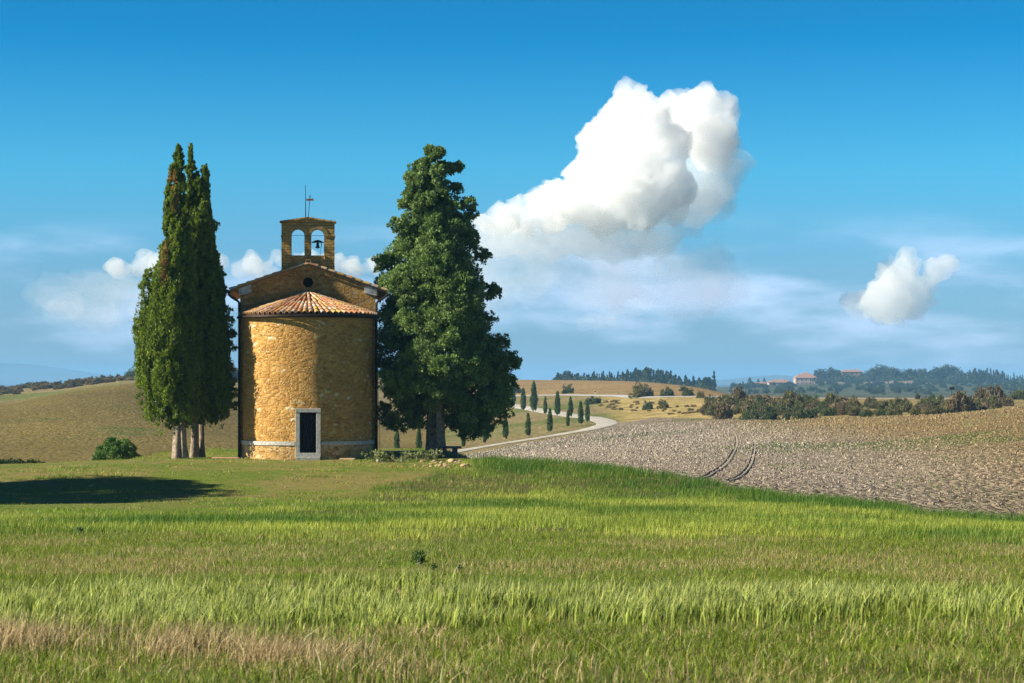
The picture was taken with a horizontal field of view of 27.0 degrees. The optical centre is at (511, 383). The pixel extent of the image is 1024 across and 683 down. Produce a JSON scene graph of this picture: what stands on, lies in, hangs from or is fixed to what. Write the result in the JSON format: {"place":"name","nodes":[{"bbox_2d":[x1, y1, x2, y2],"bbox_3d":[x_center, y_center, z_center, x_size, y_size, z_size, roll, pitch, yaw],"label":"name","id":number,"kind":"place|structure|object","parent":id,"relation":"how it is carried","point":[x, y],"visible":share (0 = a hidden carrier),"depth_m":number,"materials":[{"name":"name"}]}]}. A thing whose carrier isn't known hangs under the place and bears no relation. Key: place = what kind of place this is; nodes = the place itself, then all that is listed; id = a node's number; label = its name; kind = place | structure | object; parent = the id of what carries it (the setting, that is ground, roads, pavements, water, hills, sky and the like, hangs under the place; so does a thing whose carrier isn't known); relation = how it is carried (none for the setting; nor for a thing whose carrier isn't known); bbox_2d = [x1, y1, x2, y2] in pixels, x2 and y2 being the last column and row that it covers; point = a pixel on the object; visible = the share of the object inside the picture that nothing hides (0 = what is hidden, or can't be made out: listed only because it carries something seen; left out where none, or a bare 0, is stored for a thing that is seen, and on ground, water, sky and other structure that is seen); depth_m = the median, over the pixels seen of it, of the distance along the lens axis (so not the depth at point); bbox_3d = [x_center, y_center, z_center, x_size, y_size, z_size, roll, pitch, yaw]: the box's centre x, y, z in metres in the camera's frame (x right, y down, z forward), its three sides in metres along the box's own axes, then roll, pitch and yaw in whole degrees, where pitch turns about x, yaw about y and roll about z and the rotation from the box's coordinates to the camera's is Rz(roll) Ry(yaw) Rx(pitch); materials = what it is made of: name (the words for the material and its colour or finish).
{"place":"outdoors","nodes":[
{"label":"outdoors","id":0,"kind":"place"},
{"bbox_2d":[0,363,114,384],"bbox_3d":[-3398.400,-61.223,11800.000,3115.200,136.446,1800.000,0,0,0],"label":"mountains","id":1,"kind":"structure","parent":0,"point":[13,374],"depth_m":11457.25,"materials":[{"name":"blue"}]},
{"bbox_2d":[0,378,392,402],"bbox_3d":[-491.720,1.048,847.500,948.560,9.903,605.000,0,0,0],"label":"field","id":2,"kind":"structure","parent":0,"point":[26,393],"depth_m":575.94,"materials":[{"name":"beige plant"}]},
{"bbox_2d":[124,369,138,377],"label":"bush","id":3,"kind":"object","parent":2,"relation":"on","point":[129,373],"visible":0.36,"depth_m":639.41,"materials":[{"name":"green plant"}]},
{"bbox_2d":[0,383,426,463],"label":"hill","id":4,"kind":"structure","parent":0,"point":[76,425],"depth_m":286.30,"materials":[{"name":"beige plant"}]},
{"bbox_2d":[91,436,141,460],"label":"bush","id":5,"kind":"object","parent":4,"relation":"on","point":[126,449],"visible":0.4,"depth_m":103.47,"materials":[{"name":"green plant"}]},
{"bbox_2d":[393,426,399,447],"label":"cypress tree","id":6,"kind":"object","parent":4,"relation":"on","point":[396,443],"visible":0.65,"depth_m":245.18,"materials":[{"name":"green plant"}]},
{"bbox_2d":[415,429,422,447],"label":"cypress tree","id":7,"kind":"object","parent":4,"relation":"on","point":[418,442],"visible":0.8,"depth_m":242.62,"materials":[{"name":"green plant"}]},
{"bbox_2d":[0,383,1019,397],"bbox_3d":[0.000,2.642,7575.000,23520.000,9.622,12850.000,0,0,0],"label":"terrain","id":8,"kind":"structure","parent":0,"point":[849,392],"depth_m":1504.53,"materials":[{"name":"plant"}]},
{"bbox_2d":[552,375,715,390],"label":"undergrowth","id":9,"kind":"object","parent":8,"relation":"on","point":[621,379],"visible":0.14,"depth_m":1144.58,"materials":[{"name":"plant"}]},
{"bbox_2d":[641,367,651,381],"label":"cypress tree","id":10,"kind":"object","parent":8,"relation":"on","point":[646,374],"visible":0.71,"depth_m":1171.80,"materials":[{"name":"green plant"}]},
{"bbox_2d":[767,379,788,384],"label":"house","id":11,"kind":"structure","parent":8,"relation":"on","point":[778,382],"depth_m":1975.67,"materials":[{"name":"orange paint"}]},
{"bbox_2d":[793,373,816,383],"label":"house","id":12,"kind":"structure","parent":8,"relation":"on","point":[808,378],"depth_m":2022.00,"materials":[{"name":"beige paint"}]},
{"bbox_2d":[812,368,826,379],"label":"pine tree","id":13,"kind":"object","parent":8,"relation":"on","point":[821,374],"visible":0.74,"depth_m":2057.34,"materials":[{"name":"green plant"}]},
{"bbox_2d":[826,367,841,381],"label":"pine tree","id":14,"kind":"object","parent":8,"relation":"on","point":[831,371],"visible":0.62,"depth_m":2081.48,"materials":[{"name":"green plant"}]},
{"bbox_2d":[840,369,862,377],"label":"house","id":15,"kind":"structure","parent":8,"relation":"on","point":[856,372],"depth_m":2113.00,"materials":[{"name":"orange paint"}]},
{"bbox_2d":[865,367,882,380],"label":"pine tree","id":16,"kind":"object","parent":8,"relation":"on","point":[874,372],"visible":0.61,"depth_m":2080.47,"materials":[{"name":"green plant"}]},
{"bbox_2d":[874,364,888,378],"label":"pine tree","id":17,"kind":"object","parent":8,"relation":"on","point":[881,368],"visible":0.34,"depth_m":2091.30,"materials":[{"name":"green plant"}]},
{"bbox_2d":[880,367,902,380],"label":"pine tree","id":18,"kind":"object","parent":8,"relation":"on","point":[891,371],"visible":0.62,"depth_m":2055.85,"materials":[{"name":"green plant"}]},
{"bbox_2d":[812,374,977,382],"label":"undergrowth","id":19,"kind":"object","parent":8,"relation":"on","point":[837,378],"visible":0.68,"depth_m":2017.07,"materials":[{"name":"green plant"}]},
{"bbox_2d":[901,369,916,380],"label":"pine tree","id":20,"kind":"object","parent":8,"relation":"on","point":[910,372],"visible":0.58,"depth_m":2078.50,"materials":[{"name":"green plant"}]},
{"bbox_2d":[916,368,935,382],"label":"pine tree","id":21,"kind":"object","parent":8,"relation":"on","point":[922,372],"visible":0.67,"depth_m":2057.93,"materials":[{"name":"green plant"}]},
{"bbox_2d":[930,366,944,380],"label":"pine tree","id":22,"kind":"object","parent":8,"relation":"on","point":[939,373],"visible":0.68,"depth_m":2068.63,"materials":[{"name":"green plant"}]},
{"bbox_2d":[933,364,953,380],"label":"pine tree","id":23,"kind":"object","parent":8,"relation":"on","point":[946,370],"visible":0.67,"depth_m":2080.16,"materials":[{"name":"green plant"}]},
{"bbox_2d":[952,370,968,382],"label":"pine tree","id":24,"kind":"object","parent":8,"relation":"on","point":[959,373],"visible":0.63,"depth_m":2057.16,"materials":[{"name":"green plant"}]},
{"bbox_2d":[969,368,979,382],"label":"cypress tree","id":25,"kind":"object","parent":8,"relation":"on","point":[975,375],"visible":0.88,"depth_m":1997.71,"materials":[{"name":"green plant"}]},
{"bbox_2d":[979,370,986,382],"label":"cypress tree","id":26,"kind":"object","parent":8,"relation":"on","point":[983,375],"visible":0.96,"depth_m":2010.03,"materials":[{"name":"green plant"}]},
{"bbox_2d":[0,447,1023,682],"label":"lawn","id":27,"kind":"structure","parent":0,"point":[230,480],"depth_m":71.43,"materials":[{"name":"green plant"}]},
{"bbox_2d":[0,458,46,463],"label":"bush","id":28,"kind":"object","parent":27,"relation":"on","point":[6,461],"visible":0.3,"depth_m":96.76,"materials":[{"name":"green plant"}]},
{"bbox_2d":[131,143,205,458],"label":"cypress tree","id":29,"kind":"object","parent":27,"relation":"on","point":[168,364],"visible":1,"depth_m":95.85,"materials":[{"name":"green plant"}]},
{"bbox_2d":[184,142,237,457],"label":"cypress tree","id":30,"kind":"object","parent":27,"relation":"on","point":[218,395],"visible":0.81,"depth_m":97.50,"materials":[{"name":"green plant"}]},
{"bbox_2d":[227,185,387,459],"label":"chapel","id":31,"kind":"structure","parent":27,"relation":"on","point":[307,354],"depth_m":95.70,"materials":[{"name":"stone"}]},
{"bbox_2d":[300,412,315,452],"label":"door","id":32,"kind":"structure","parent":31,"relation":"in","point":[309,418],"depth_m":95.42,"materials":[{"name":"wood"}]},
{"bbox_2d":[303,278,312,286],"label":"round window","id":33,"kind":"structure","parent":31,"relation":"in","point":[307,282],"depth_m":97.92,"materials":[{"name":"black glass"}]},
{"bbox_2d":[311,240,323,254],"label":"bell","id":34,"kind":"object","parent":31,"relation":"hanging from","point":[317,242],"visible":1,"depth_m":97.82,"materials":[{"name":"brown metal"}]},
{"bbox_2d":[360,449,393,461],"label":"weed","id":35,"kind":"object","parent":27,"relation":"on","point":[378,453],"visible":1,"depth_m":92.86,"materials":[{"name":"green plant"}]},
{"bbox_2d":[397,451,416,460],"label":"weed","id":36,"kind":"object","parent":27,"relation":"on","point":[408,456],"visible":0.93,"depth_m":93.54,"materials":[{"name":"green plant"}]},
{"bbox_2d":[409,549,429,564],"bbox_3d":[-1.377,2.590,31.764,0.315,0.286,0.375,0,0,0],"label":"weed","id":37,"kind":"object","parent":27,"relation":"on","point":[418,558],"visible":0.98,"depth_m":31.73,"materials":[{"name":"green plant"}]},
{"bbox_2d":[408,450,430,460],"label":"weed","id":38,"kind":"object","parent":27,"relation":"on","point":[419,452],"visible":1,"depth_m":93.47,"materials":[{"name":"green plant"}]},
{"bbox_2d":[417,453,438,460],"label":"weed","id":39,"kind":"object","parent":27,"relation":"on","point":[423,457],"visible":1,"depth_m":93.55,"materials":[{"name":"green plant"}]},
{"bbox_2d":[424,448,445,460],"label":"weed","id":40,"kind":"object","parent":27,"relation":"on","point":[432,452],"visible":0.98,"depth_m":93.94,"materials":[{"name":"green plant"}]},
{"bbox_2d":[370,144,522,456],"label":"cypress tree","id":41,"kind":"object","parent":27,"relation":"on","point":[435,282],"visible":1,"depth_m":97.81,"materials":[{"name":"green plant"}]},
{"bbox_2d":[439,446,461,456],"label":"stone bench","id":42,"kind":"object","parent":27,"relation":"on","point":[454,450],"visible":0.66,"depth_m":98.17,"materials":[{"name":"grey stone"}]},
{"bbox_2d":[0,531,1023,682],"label":"dry grass","id":43,"kind":"structure","parent":0,"point":[14,634],"depth_m":18.37,"materials":[{"name":"plant"}]},
{"bbox_2d":[0,0,1023,382],"label":"sky","id":44,"kind":"structure","parent":0,"point":[733,189],"materials":[{"name":"blue"}]},
{"bbox_2d":[458,404,616,451],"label":"road","id":45,"kind":"structure","parent":0,"point":[601,422],"depth_m":345.04,"materials":[{"name":"beige gravel"}]},
{"bbox_2d":[470,380,972,398],"bbox_3d":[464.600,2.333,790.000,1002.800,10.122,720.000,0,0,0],"label":"stubble field","id":46,"kind":"structure","parent":0,"point":[545,387],"depth_m":648.41,"materials":[{"name":"beige plant"}]},
{"bbox_2d":[561,383,573,393],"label":"bush","id":47,"kind":"object","parent":46,"relation":"on","point":[566,389],"visible":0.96,"depth_m":579.15,"materials":[{"name":"green plant"}]},
{"bbox_2d":[516,394,927,398],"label":"road","id":48,"kind":"structure","parent":0,"point":[625,396],"depth_m":495.11,"materials":[{"name":"soil"}]},
{"bbox_2d":[444,395,1023,454],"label":"meadow","id":49,"kind":"structure","parent":0,"point":[517,428],"depth_m":385.57,"materials":[{"name":"beige plant"}]},
{"bbox_2d":[502,417,508,439],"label":"cypress tree","id":50,"kind":"object","parent":49,"relation":"on","point":[505,432],"visible":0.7,"depth_m":301.55,"materials":[{"name":"green plant"}]},
{"bbox_2d":[520,388,525,410],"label":"cypress tree","id":51,"kind":"object","parent":49,"relation":"on","point":[523,401],"visible":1,"depth_m":466.29,"materials":[{"name":"green plant"}]},
{"bbox_2d":[525,413,530,435],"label":"cypress tree","id":52,"kind":"object","parent":49,"relation":"on","point":[528,426],"visible":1,"depth_m":307.58,"materials":[{"name":"green plant"}]},
{"bbox_2d":[529,381,538,411],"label":"cypress tree","id":53,"kind":"object","parent":49,"relation":"on","point":[533,399],"visible":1,"depth_m":451.45,"materials":[{"name":"green plant"}]},
{"bbox_2d":[546,408,552,430],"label":"cypress tree","id":54,"kind":"object","parent":49,"relation":"on","point":[549,424],"visible":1,"depth_m":321.01,"materials":[{"name":"green plant"}]},
{"bbox_2d":[554,391,560,415],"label":"cypress tree","id":55,"kind":"object","parent":49,"relation":"on","point":[557,408],"visible":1,"depth_m":410.92,"materials":[{"name":"green plant"}]},
{"bbox_2d":[568,396,573,416],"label":"cypress tree","id":56,"kind":"object","parent":49,"relation":"on","point":[570,407],"visible":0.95,"depth_m":398.06,"materials":[{"name":"green plant"}]},
{"bbox_2d":[578,401,583,424],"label":"cypress tree","id":57,"kind":"object","parent":49,"relation":"on","point":[580,415],"visible":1,"depth_m":353.31,"materials":[{"name":"green plant"}]},
{"bbox_2d":[584,401,590,421],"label":"cypress tree","id":58,"kind":"object","parent":49,"relation":"on","point":[587,413],"visible":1,"depth_m":365.44,"materials":[{"name":"green plant"}]},
{"bbox_2d":[583,396,601,404],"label":"bush","id":59,"kind":"object","parent":49,"relation":"on","point":[595,400],"visible":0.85,"depth_m":468.72,"materials":[{"name":"green plant"}]},
{"bbox_2d":[628,382,654,398],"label":"bush","id":60,"kind":"object","parent":49,"relation":"on","point":[640,390],"visible":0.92,"depth_m":472.29,"materials":[{"name":"green plant"}]},
{"bbox_2d":[642,400,653,409],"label":"bush","id":61,"kind":"object","parent":49,"relation":"on","point":[649,405],"visible":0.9,"depth_m":403.61,"materials":[{"name":"green plant"}]},
{"bbox_2d":[656,399,668,408],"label":"bush","id":62,"kind":"object","parent":49,"relation":"on","point":[663,404],"visible":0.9,"depth_m":401.27,"materials":[{"name":"green plant"}]},
{"bbox_2d":[660,387,674,395],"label":"bush","id":63,"kind":"object","parent":49,"relation":"on","point":[667,391],"visible":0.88,"depth_m":461.90,"materials":[{"name":"green plant"}]},
{"bbox_2d":[682,387,695,395],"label":"bush","id":64,"kind":"object","parent":49,"relation":"on","point":[687,392],"visible":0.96,"depth_m":452.79,"materials":[{"name":"green plant"}]},
{"bbox_2d":[699,399,716,414],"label":"bush","id":65,"kind":"object","parent":49,"relation":"on","point":[703,408],"visible":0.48,"depth_m":356.01,"materials":[{"name":"green plant"}]},
{"bbox_2d":[705,404,715,415],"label":"scrub","id":66,"kind":"object","parent":49,"relation":"on","point":[710,411],"visible":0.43,"depth_m":349.48,"materials":[{"name":"green plant"}]},
{"bbox_2d":[723,398,741,405],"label":"scrub","id":67,"kind":"object","parent":49,"relation":"on","point":[733,402],"visible":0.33,"depth_m":365.59,"materials":[{"name":"green plant"}]},
{"bbox_2d":[728,383,748,399],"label":"bush","id":68,"kind":"object","parent":49,"relation":"on","point":[740,393],"visible":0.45,"depth_m":397.51,"materials":[{"name":"brown plant"}]},
{"bbox_2d":[776,398,792,408],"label":"bush","id":69,"kind":"object","parent":49,"relation":"on","point":[786,402],"visible":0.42,"depth_m":353.38,"materials":[{"name":"green plant"}]},
{"bbox_2d":[782,389,804,403],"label":"bush","id":70,"kind":"object","parent":49,"relation":"on","point":[793,397],"visible":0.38,"depth_m":360.65,"materials":[{"name":"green plant"}]},
{"bbox_2d":[787,402,802,411],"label":"scrub","id":71,"kind":"object","parent":49,"relation":"on","point":[797,404],"visible":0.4,"depth_m":347.06,"materials":[{"name":"green plant"}]},
{"bbox_2d":[798,399,815,408],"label":"scrub","id":72,"kind":"object","parent":49,"relation":"on","point":[804,404],"visible":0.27,"depth_m":349.82,"materials":[{"name":"green plant"}]},
{"bbox_2d":[802,393,819,402],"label":"scrub","id":73,"kind":"object","parent":49,"relation":"on","point":[808,397],"visible":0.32,"depth_m":387.56,"materials":[{"name":"green plant"}]},
{"bbox_2d":[818,405,838,415],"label":"bush","id":74,"kind":"object","parent":49,"relation":"on","point":[826,411],"visible":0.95,"depth_m":322.68,"materials":[{"name":"green plant"}]},
{"bbox_2d":[825,392,840,404],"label":"bush","id":75,"kind":"object","parent":49,"relation":"on","point":[829,399],"visible":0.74,"depth_m":347.51,"materials":[{"name":"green plant"}]},
{"bbox_2d":[836,404,852,414],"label":"bush","id":76,"kind":"object","parent":49,"relation":"on","point":[842,409],"visible":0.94,"depth_m":325.21,"materials":[{"name":"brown plant"}]},
{"bbox_2d":[843,398,860,405],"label":"scrub","id":77,"kind":"object","parent":49,"relation":"on","point":[855,401],"visible":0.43,"depth_m":364.90,"materials":[{"name":"green plant"}]},
{"bbox_2d":[849,407,859,415],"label":"scrub","id":78,"kind":"object","parent":49,"relation":"on","point":[855,411],"visible":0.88,"depth_m":313.69,"materials":[{"name":"green plant"}]},
{"bbox_2d":[869,400,888,408],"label":"scrub","id":79,"kind":"object","parent":49,"relation":"on","point":[874,405],"visible":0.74,"depth_m":349.36,"materials":[{"name":"green plant"}]},
{"bbox_2d":[873,407,887,415],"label":"scrub","id":80,"kind":"object","parent":49,"relation":"on","point":[881,412],"visible":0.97,"depth_m":305.21,"materials":[{"name":"green plant"}]},
{"bbox_2d":[885,406,902,415],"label":"scrub","id":81,"kind":"object","parent":49,"relation":"on","point":[896,411],"visible":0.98,"depth_m":302.64,"materials":[{"name":"green plant"}]},
{"bbox_2d":[900,402,912,411],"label":"scrub","id":82,"kind":"object","parent":49,"relation":"on","point":[906,407],"visible":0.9,"depth_m":323.66,"materials":[{"name":"green plant"}]},
{"bbox_2d":[910,404,920,415],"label":"scrub","id":83,"kind":"object","parent":49,"relation":"on","point":[915,411],"visible":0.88,"depth_m":286.01,"materials":[{"name":"green plant"}]},
{"bbox_2d":[929,405,943,413],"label":"scrub","id":84,"kind":"object","parent":49,"relation":"on","point":[936,408],"visible":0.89,"depth_m":284.56,"materials":[{"name":"green plant"}]},
{"bbox_2d":[941,407,955,412],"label":"scrub","id":85,"kind":"object","parent":49,"relation":"on","point":[948,410],"visible":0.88,"depth_m":284.62,"materials":[{"name":"green plant"}]},
{"bbox_2d":[945,389,978,412],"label":"bush","id":86,"kind":"object","parent":49,"relation":"on","point":[960,398],"visible":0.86,"depth_m":298.40,"materials":[{"name":"brown plant"}]},
{"bbox_2d":[973,385,985,398],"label":"bush","id":87,"kind":"object","parent":49,"relation":"on","point":[979,394],"visible":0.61,"depth_m":403.22,"materials":[{"name":"brown plant"}]},
{"bbox_2d":[982,385,1006,399],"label":"bush","id":88,"kind":"object","parent":49,"relation":"on","point":[996,391],"visible":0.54,"depth_m":389.70,"materials":[{"name":"brown plant"}]},
{"bbox_2d":[989,399,1002,408],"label":"scrub","id":89,"kind":"object","parent":49,"relation":"on","point":[992,405],"visible":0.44,"depth_m":307.13,"materials":[{"name":"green plant"}]},
{"bbox_2d":[998,396,1014,405],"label":"bush","id":90,"kind":"object","parent":49,"relation":"on","point":[1006,401],"visible":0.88,"depth_m":363.85,"materials":[{"name":"brown plant"}]},
{"bbox_2d":[1009,389,1023,399],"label":"bush","id":91,"kind":"object","parent":49,"relation":"on","point":[1018,394],"visible":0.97,"depth_m":419.61,"materials":[{"name":"green plant"}]},
{"bbox_2d":[463,406,1023,517],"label":"ploughed field","id":92,"kind":"structure","parent":0,"point":[958,484],"depth_m":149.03,"materials":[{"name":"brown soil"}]},
{"bbox_2d":[695,427,735,477],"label":"track","id":93,"kind":"structure","parent":92,"relation":"on","point":[721,464],"depth_m":145.93,"materials":[{"name":"soil"}]},
{"bbox_2d":[700,429,738,477],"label":"track","id":94,"kind":"structure","parent":92,"relation":"on","point":[724,465],"depth_m":146.00,"materials":[{"name":"soil"}]},
{"bbox_2d":[712,402,732,419],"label":"bush","id":95,"kind":"object","parent":92,"relation":"on","point":[723,410],"visible":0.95,"depth_m":329.72,"materials":[{"name":"brown plant"}]},
{"bbox_2d":[725,427,752,479],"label":"track","id":96,"kind":"structure","parent":92,"relation":"on","point":[746,466],"depth_m":143.30,"materials":[{"name":"soil"}]},
{"bbox_2d":[730,425,755,479],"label":"track","id":97,"kind":"structure","parent":92,"relation":"on","point":[748,468],"depth_m":142.68,"materials":[{"name":"soil"}]},
{"bbox_2d":[739,406,760,419],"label":"bush","id":98,"kind":"object","parent":92,"relation":"on","point":[749,414],"visible":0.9,"depth_m":315.30,"materials":[{"name":"green plant"}]},
{"bbox_2d":[759,404,779,419],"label":"bush","id":99,"kind":"object","parent":92,"relation":"on","point":[768,414],"visible":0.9,"depth_m":309.12,"materials":[{"name":"green plant"}]},
{"bbox_2d":[782,410,790,419],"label":"bush","id":100,"kind":"object","parent":92,"relation":"on","point":[786,415],"visible":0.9,"depth_m":303.95,"materials":[{"name":"green plant"}]},
{"bbox_2d":[790,406,820,418],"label":"bush","id":101,"kind":"object","parent":92,"relation":"on","point":[807,413],"visible":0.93,"depth_m":308.75,"materials":[{"name":"green plant"}]},
{"bbox_2d":[859,409,872,416],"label":"bush","id":102,"kind":"object","parent":92,"relation":"on","point":[864,413],"visible":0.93,"depth_m":295.85,"materials":[{"name":"green plant"}]},
{"bbox_2d":[716,375,792,384],"bbox_3d":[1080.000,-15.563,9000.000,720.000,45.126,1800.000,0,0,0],"label":"mountains","id":103,"kind":"structure","parent":0,"point":[754,379],"depth_m":8716.59,"materials":[{"name":"blue"}]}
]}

